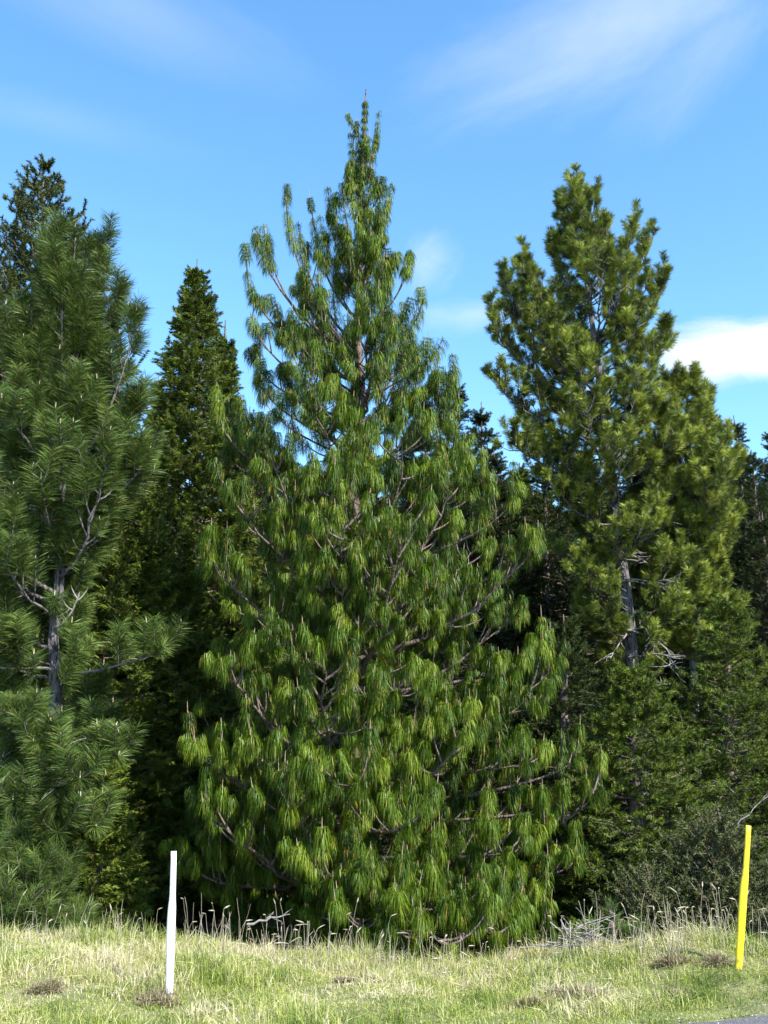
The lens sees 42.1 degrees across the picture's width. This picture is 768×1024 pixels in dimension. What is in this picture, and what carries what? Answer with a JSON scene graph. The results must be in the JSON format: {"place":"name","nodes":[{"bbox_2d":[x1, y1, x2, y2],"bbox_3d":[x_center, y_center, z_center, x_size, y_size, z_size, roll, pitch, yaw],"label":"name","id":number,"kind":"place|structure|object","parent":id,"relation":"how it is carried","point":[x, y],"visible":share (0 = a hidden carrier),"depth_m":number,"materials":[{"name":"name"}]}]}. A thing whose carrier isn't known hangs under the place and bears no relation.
{"place":"outdoors","nodes":[
{"label":"outdoors","id":0,"kind":"place"},
{"bbox_2d":[0,889,767,1023],"bbox_3d":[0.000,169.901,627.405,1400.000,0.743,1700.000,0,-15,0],"label":"ground","id":1,"kind":"structure","parent":0,"point":[210,919],"depth_m":7.45,"materials":[{"name":"green plant"}]},
{"bbox_2d":[0,475,58,808],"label":"spruce tree","id":2,"kind":"object","parent":1,"relation":"on","point":[20,610],"visible":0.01,"depth_m":17.45,"materials":[{"name":"green plant"}]},
{"bbox_2d":[11,971,71,994],"bbox_3d":[-2.465,3.428,7.265,0.540,0.162,0.545,0,-15,0],"label":"grass clump","id":3,"kind":"object","parent":1,"relation":"on","point":[51,985],"visible":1,"depth_m":7.21,"materials":[{"name":"beige plant"}]},
{"bbox_2d":[0,807,107,935],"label":"young pine","id":4,"kind":"object","parent":1,"relation":"on","point":[50,877],"visible":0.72,"depth_m":10.35,"materials":[{"name":"green plant"}]},
{"bbox_2d":[4,463,122,789],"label":"cypress tree","id":5,"kind":"object","parent":1,"relation":"on","point":[101,572],"depth_m":18.95,"materials":[{"name":"green plant"}]},
{"bbox_2d":[0,152,169,810],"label":"fir tree","id":6,"kind":"object","parent":1,"relation":"on","point":[13,276],"visible":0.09,"depth_m":21.82,"materials":[{"name":"green plant"}]},
{"bbox_2d":[0,202,193,866],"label":"pine tree","id":7,"kind":"object","parent":1,"relation":"on","point":[60,349],"visible":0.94,"depth_m":11.98,"materials":[{"name":"green plant"}]},
{"bbox_2d":[53,722,162,933],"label":"cypress tree","id":8,"kind":"object","parent":1,"relation":"on","point":[98,879],"visible":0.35,"depth_m":11.75,"materials":[{"name":"green plant"}]},
{"bbox_2d":[6,412,217,933],"bbox_3d":[-4.070,2.095,14.917,3.243,7.974,3.246,-10,-18,33],"label":"cypress tree","id":9,"kind":"object","parent":1,"relation":"on","point":[120,577],"visible":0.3,"depth_m":14.36,"materials":[{"name":"green plant"}]},
{"bbox_2d":[131,375,163,610],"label":"cypress tree","id":10,"kind":"object","parent":1,"relation":"on","point":[152,416],"depth_m":23.54,"materials":[{"name":"green plant"}]},
{"bbox_2d":[122,985,188,1008],"bbox_3d":[-1.595,3.459,7.135,0.515,0.149,0.537,11,-18,-35],"label":"grass clump","id":11,"kind":"object","parent":1,"relation":"on","point":[160,996],"visible":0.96,"depth_m":7.13,"materials":[{"name":"beige plant"}]},
{"bbox_2d":[165,851,176,996],"bbox_3d":[-1.572,3.076,7.361,0.070,1.085,0.022,0,-15,0],"label":"marker post","id":12,"kind":"object","parent":1,"relation":"on","point":[170,935],"visible":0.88,"depth_m":7.35,"materials":[{"name":"paint"}]},
{"bbox_2d":[118,563,262,923],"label":"cypress tree","id":13,"kind":"object","parent":1,"relation":"on","point":[191,592],"visible":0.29,"depth_m":15.45,"materials":[{"name":"green plant"}]},
{"bbox_2d":[118,259,287,913],"bbox_3d":[-3.251,0.812,18.260,3.749,12.266,3.756,0,-15,0],"label":"cypress tree","id":14,"kind":"object","parent":1,"relation":"on","point":[195,325],"visible":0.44,"depth_m":18.45,"materials":[{"name":"green plant"}]},
{"bbox_2d":[175,320,269,794],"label":"cypress tree","id":15,"kind":"object","parent":1,"relation":"on","point":[230,344],"visible":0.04,"depth_m":19.99,"materials":[{"name":"green plant"}]},
{"bbox_2d":[148,643,319,917],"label":"spruce tree","id":16,"kind":"object","parent":1,"relation":"on","point":[255,727],"visible":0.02,"depth_m":16.29,"materials":[{"name":"green plant"}]},
{"bbox_2d":[231,418,287,655],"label":"cypress tree","id":17,"kind":"object","parent":1,"relation":"on","point":[263,507],"depth_m":23.69,"materials":[{"name":"green plant"}]},
{"bbox_2d":[213,407,332,829],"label":"spruce tree","id":18,"kind":"object","parent":1,"relation":"on","point":[258,493],"visible":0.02,"depth_m":20.17,"materials":[{"name":"green plant"}]},
{"bbox_2d":[260,511,391,843],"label":"spruce tree","id":19,"kind":"object","parent":1,"relation":"on","point":[338,718],"visible":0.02,"depth_m":19.76,"materials":[{"name":"green plant"}]},
{"bbox_2d":[289,442,387,734],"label":"spruce tree","id":20,"kind":"object","parent":1,"relation":"on","point":[334,575],"visible":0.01,"depth_m":23.97,"materials":[{"name":"green plant"}]},
{"bbox_2d":[320,971,398,985],"bbox_3d":[-0.150,3.731,7.985,0.632,0.145,0.549,12,-19,-38],"label":"grass clump","id":21,"kind":"object","parent":1,"relation":"on","point":[342,976],"visible":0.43,"depth_m":7.96,"materials":[{"name":"beige plant"}]},
{"bbox_2d":[156,89,609,963],"bbox_3d":[-0.118,-0.514,13.167,4.972,12.484,5.552,6,-16,-22],"label":"pine tree","id":22,"kind":"object","parent":1,"relation":"on","point":[450,881],"visible":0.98,"depth_m":11.86,"materials":[{"name":"green plant"}]},
{"bbox_2d":[0,882,767,990],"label":"seed grass","id":23,"kind":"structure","parent":1,"relation":"on","point":[556,952],"depth_m":8.85,"materials":[{"name":"plant"}]},
{"bbox_2d":[247,909,290,925],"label":"dead branch","id":24,"kind":"object","parent":23,"relation":"on","point":[259,920],"visible":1,"depth_m":9.23,"materials":[{"name":"grey wood"}]},
{"bbox_2d":[319,434,489,844],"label":"spruce tree","id":25,"kind":"object","parent":1,"relation":"on","point":[415,451],"visible":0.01,"depth_m":22.16,"materials":[{"name":"green plant"}]},
{"bbox_2d":[367,433,463,716],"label":"spruce tree","id":26,"kind":"object","parent":1,"relation":"on","point":[426,453],"visible":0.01,"depth_m":25.18,"materials":[{"name":"green plant"}]},
{"bbox_2d":[315,613,573,903],"bbox_3d":[0.758,4.225,17.390,5.443,5.182,5.366,4,-16,-15],"label":"spruce tree","id":27,"kind":"object","parent":1,"relation":"on","point":[463,669],"visible":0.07,"depth_m":17.31,"materials":[{"name":"green plant"}]},
{"bbox_2d":[363,383,557,854],"bbox_3d":[1.094,2.264,21.104,5.670,11.004,5.589,0,-15,0],"label":"spruce tree","id":28,"kind":"object","parent":1,"relation":"on","point":[465,415],"visible":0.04,"depth_m":20.99,"materials":[{"name":"green plant"}]},
{"bbox_2d":[398,402,551,830],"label":"spruce tree","id":29,"kind":"object","parent":1,"relation":"on","point":[480,420],"visible":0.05,"depth_m":23.00,"materials":[{"name":"green plant"}]},
{"bbox_2d":[403,449,624,877],"bbox_3d":[2.942,3.062,20.811,5.774,9.338,5.692,-7,-16,23],"label":"spruce tree","id":30,"kind":"object","parent":1,"relation":"on","point":[498,467],"visible":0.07,"depth_m":20.98,"materials":[{"name":"green plant"}]},
{"bbox_2d":[495,492,542,615],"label":"spruce tree","id":31,"kind":"object","parent":1,"relation":"on","point":[520,523],"visible":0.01,"depth_m":26.92,"materials":[{"name":"green plant"}]},
{"bbox_2d":[492,462,549,570],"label":"cypress tree","id":32,"kind":"object","parent":1,"relation":"on","point":[524,473],"visible":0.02,"depth_m":36.38,"materials":[{"name":"green plant"}]},
{"bbox_2d":[493,479,553,644],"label":"spruce tree","id":33,"kind":"object","parent":1,"relation":"on","point":[512,524],"visible":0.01,"depth_m":24.77,"materials":[{"name":"green plant"}]},
{"bbox_2d":[503,992,555,1008],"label":"grass clump","id":34,"kind":"object","parent":1,"relation":"on","point":[530,1000],"visible":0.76,"depth_m":7.38,"materials":[{"name":"plant"}]},
{"bbox_2d":[537,491,554,506],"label":"cypress tree","id":35,"kind":"object","parent":1,"relation":"on","point":[540,495],"depth_m":42.02,"materials":[{"name":"green plant"}]},
{"bbox_2d":[476,611,652,922],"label":"spruce tree","id":36,"kind":"object","parent":1,"relation":"on","point":[566,698],"visible":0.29,"depth_m":15.05,"materials":[{"name":"green plant"}]},
{"bbox_2d":[519,491,610,683],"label":"cypress tree","id":37,"kind":"object","parent":1,"relation":"on","point":[541,513],"visible":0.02,"depth_m":27.63,"materials":[{"name":"green plant"}]},
{"bbox_2d":[535,937,595,946],"bbox_3d":[1.678,3.976,9.219,0.568,0.104,0.018,-5,-16,17],"label":"stick","id":38,"kind":"object","parent":1,"relation":"on","point":[562,946],"visible":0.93,"depth_m":9.22,"materials":[{"name":"grey wood"}]},
{"bbox_2d":[462,463,672,892],"bbox_3d":[3.014,3.230,21.029,6.096,9.102,6.010,-9,-17,29],"label":"spruce tree","id":39,"kind":"object","parent":1,"relation":"on","point":[545,570],"visible":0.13,"depth_m":20.87,"materials":[{"name":"green plant"}]},
{"bbox_2d":[560,919,574,949],"bbox_3d":[1.751,4.020,9.285,0.015,0.397,0.266,12,-19,-37],"label":"stick","id":40,"kind":"object","parent":1,"relation":"on","point":[567,933],"visible":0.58,"depth_m":9.34,"materials":[{"name":"grey wood"}]},
{"bbox_2d":[569,921,571,949],"bbox_3d":[1.749,4.025,9.297,0.020,0.387,0.066,2,-15,-9],"label":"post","id":41,"kind":"object","parent":1,"relation":"on","point":[570,933],"visible":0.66,"depth_m":9.34,"materials":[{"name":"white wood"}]},
{"bbox_2d":[543,933,600,946],"bbox_3d":[1.797,4.085,9.517,0.566,0.113,0.017,1,-15,-3],"label":"stick","id":42,"kind":"object","parent":1,"relation":"on","point":[566,944],"visible":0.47,"depth_m":9.50,"materials":[{"name":"grey wood"}]},
{"bbox_2d":[518,514,629,831],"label":"spruce tree","id":43,"kind":"object","parent":1,"relation":"on","point":[559,576],"visible":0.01,"depth_m":22.03,"materials":[{"name":"green plant"}]},
{"bbox_2d":[544,979,615,999],"bbox_3d":[1.501,3.674,7.658,0.573,0.161,0.649,7,-16,-23],"label":"grass clump","id":44,"kind":"object","parent":1,"relation":"on","point":[575,988],"visible":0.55,"depth_m":7.64,"materials":[{"name":"plant"}]},
{"bbox_2d":[480,160,698,811],"bbox_3d":[3.586,-0.190,17.655,3.777,13.563,3.266,0,-15,0],"label":"pine tree","id":45,"kind":"object","parent":1,"relation":"on","point":[561,335],"visible":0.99,"depth_m":17.50,"materials":[{"name":"green plant"}]},
{"bbox_2d":[548,448,631,593],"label":"cypress tree","id":46,"kind":"object","parent":1,"relation":"on","point":[585,496],"depth_m":35.70,"materials":[{"name":"green plant"}]},
{"bbox_2d":[574,916,609,929],"bbox_3d":[1.938,3.813,9.254,0.414,0.102,0.016,6,-16,-21],"label":"stick","id":47,"kind":"object","parent":1,"relation":"on","point":[589,922],"visible":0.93,"depth_m":9.24,"materials":[{"name":"grey wood"}]},
{"bbox_2d":[574,932,614,944],"bbox_3d":[1.982,3.956,9.188,0.448,0.159,0.018,0,-15,-1],"label":"stick","id":48,"kind":"object","parent":1,"relation":"on","point":[591,934],"visible":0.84,"depth_m":9.20,"materials":[{"name":"grey wood"}]},
{"bbox_2d":[576,893,650,945],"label":"young pine","id":49,"kind":"object","parent":1,"relation":"on","point":[624,928],"visible":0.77,"depth_m":9.60,"materials":[{"name":"green plant"}]},
{"bbox_2d":[576,515,682,744],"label":"spruce tree","id":50,"kind":"object","parent":1,"relation":"on","point":[636,634],"depth_m":23.87,"materials":[{"name":"green plant"}]},
{"bbox_2d":[595,482,671,690],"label":"spruce tree","id":51,"kind":"object","parent":1,"relation":"on","point":[640,606],"visible":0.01,"depth_m":28.44,"materials":[{"name":"green plant"}]},
{"bbox_2d":[532,655,751,935],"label":"spruce tree","id":52,"kind":"object","parent":1,"relation":"on","point":[637,841],"visible":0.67,"depth_m":12.84,"materials":[{"name":"green plant"}]},
{"bbox_2d":[588,858,718,944],"bbox_3d":[2.894,4.357,10.849,1.357,1.150,1.540,-6,-16,22],"label":"shrub","id":53,"kind":"object","parent":1,"relation":"on","point":[646,886],"visible":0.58,"depth_m":10.73,"materials":[{"name":"green plant"}]},
{"bbox_2d":[646,949,696,969],"bbox_3d":[2.326,3.676,8.184,0.542,0.162,0.608,0,-15,0],"label":"grass clump","id":54,"kind":"object","parent":1,"relation":"on","point":[670,959],"visible":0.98,"depth_m":8.19,"materials":[{"name":"beige plant"}]},
{"bbox_2d":[576,590,767,930],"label":"spruce tree","id":55,"kind":"object","parent":1,"relation":"on","point":[724,752],"visible":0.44,"depth_m":13.97,"materials":[{"name":"green plant"}]},
{"bbox_2d":[655,981,707,1001],"bbox_3d":[2.186,3.551,7.431,0.483,0.154,0.521,-11,-19,36],"label":"grass clump","id":56,"kind":"object","parent":1,"relation":"on","point":[674,985],"visible":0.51,"depth_m":7.40,"materials":[{"name":"plant"}]},
{"bbox_2d":[600,358,762,804],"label":"pine tree","id":57,"kind":"object","parent":1,"relation":"on","point":[704,535],"visible":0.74,"depth_m":17.48,"materials":[{"name":"green plant"}]},
{"bbox_2d":[622,797,767,941],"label":"shrub","id":58,"kind":"object","parent":1,"relation":"on","point":[727,846],"visible":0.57,"depth_m":10.98,"materials":[{"name":"green plant"}]},
{"bbox_2d":[737,794,767,823],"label":"dead branch","id":59,"kind":"object","parent":58,"relation":"attached to","point":[752,810],"visible":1,"depth_m":10.72,"materials":[{"name":"grey wood"}]},
{"bbox_2d":[627,486,767,761],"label":"spruce tree","id":60,"kind":"object","parent":1,"relation":"on","point":[730,557],"visible":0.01,"depth_m":22.63,"materials":[{"name":"green plant"}]},
{"bbox_2d":[644,508,755,777],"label":"spruce tree","id":61,"kind":"object","parent":1,"relation":"on","point":[668,673],"depth_m":21.84,"materials":[{"name":"green plant"}]},
{"bbox_2d":[666,414,755,679],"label":"spruce tree","id":62,"kind":"object","parent":1,"relation":"on","point":[720,416],"depth_m":25.52,"materials":[{"name":"green plant"}]},
{"bbox_2d":[667,440,767,780],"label":"spruce tree","id":63,"kind":"object","parent":1,"relation":"on","point":[742,494],"visible":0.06,"depth_m":23.47,"materials":[{"name":"green plant"}]},
{"bbox_2d":[691,950,745,969],"bbox_3d":[2.735,3.627,8.108,0.522,0.136,0.515,0,-15,0],"label":"grass clump","id":64,"kind":"object","parent":1,"relation":"on","point":[716,959],"visible":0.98,"depth_m":8.06,"materials":[{"name":"beige plant"}]},
{"bbox_2d":[683,450,767,771],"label":"spruce tree","id":65,"kind":"object","parent":1,"relation":"on","point":[754,498],"visible":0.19,"depth_m":22.54,"materials":[{"name":"green plant"}]},
{"bbox_2d":[703,514,767,841],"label":"spruce tree","id":66,"kind":"object","parent":1,"relation":"on","point":[760,551],"visible":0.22,"depth_m":20.24,"materials":[{"name":"green plant"}]},
{"bbox_2d":[735,825,750,968],"bbox_3d":[2.942,3.177,8.162,0.244,1.169,0.024,0,-15,0],"label":"marker post","id":67,"kind":"object","parent":1,"relation":"on","point":[742,904],"visible":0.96,"depth_m":8.15,"materials":[{"name":"paint"}]},
{"bbox_2d":[730,415,767,541],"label":"spruce tree","id":68,"kind":"object","parent":1,"relation":"on","point":[739,428],"visible":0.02,"depth_m":27.38,"materials":[{"name":"green plant"}]},
{"bbox_2d":[738,591,767,834],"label":"spruce tree","id":69,"kind":"object","parent":1,"relation":"on","point":[762,592],"visible":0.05,"depth_m":18.55,"materials":[{"name":"green plant"}]},
{"bbox_2d":[757,431,767,577],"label":"spruce tree","id":70,"kind":"object","parent":1,"relation":"on","point":[764,464],"visible":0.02,"depth_m":26.35,"materials":[{"name":"green plant"}]},
{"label":"stick","id":71,"kind":"object","parent":1,"relation":"on","visible":0},
{"bbox_2d":[571,914,618,930],"bbox_3d":[1.988,3.883,9.432,0.493,0.160,0.016,-1,-15,4],"label":"stick","id":72,"kind":"object","parent":71,"relation":"on","point":[594,923],"visible":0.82,"depth_m":9.43,"materials":[{"name":"grey wood"}]},
{"bbox_2d":[0,0,767,542],"label":"sky","id":73,"kind":"structure","parent":0,"point":[189,121],"materials":[{"name":"blue"}]},
{"bbox_2d":[529,1000,765,1023],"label":"gravel","id":74,"kind":"structure","parent":0,"point":[695,1014],"depth_m":6.87,"materials":[{"name":"grey gravel"}]},
{"bbox_2d":[678,1015,767,1023],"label":"road","id":75,"kind":"structure","parent":0,"point":[762,1019],"depth_m":6.78,"materials":[{"name":"grey asphalt"}]}
]}

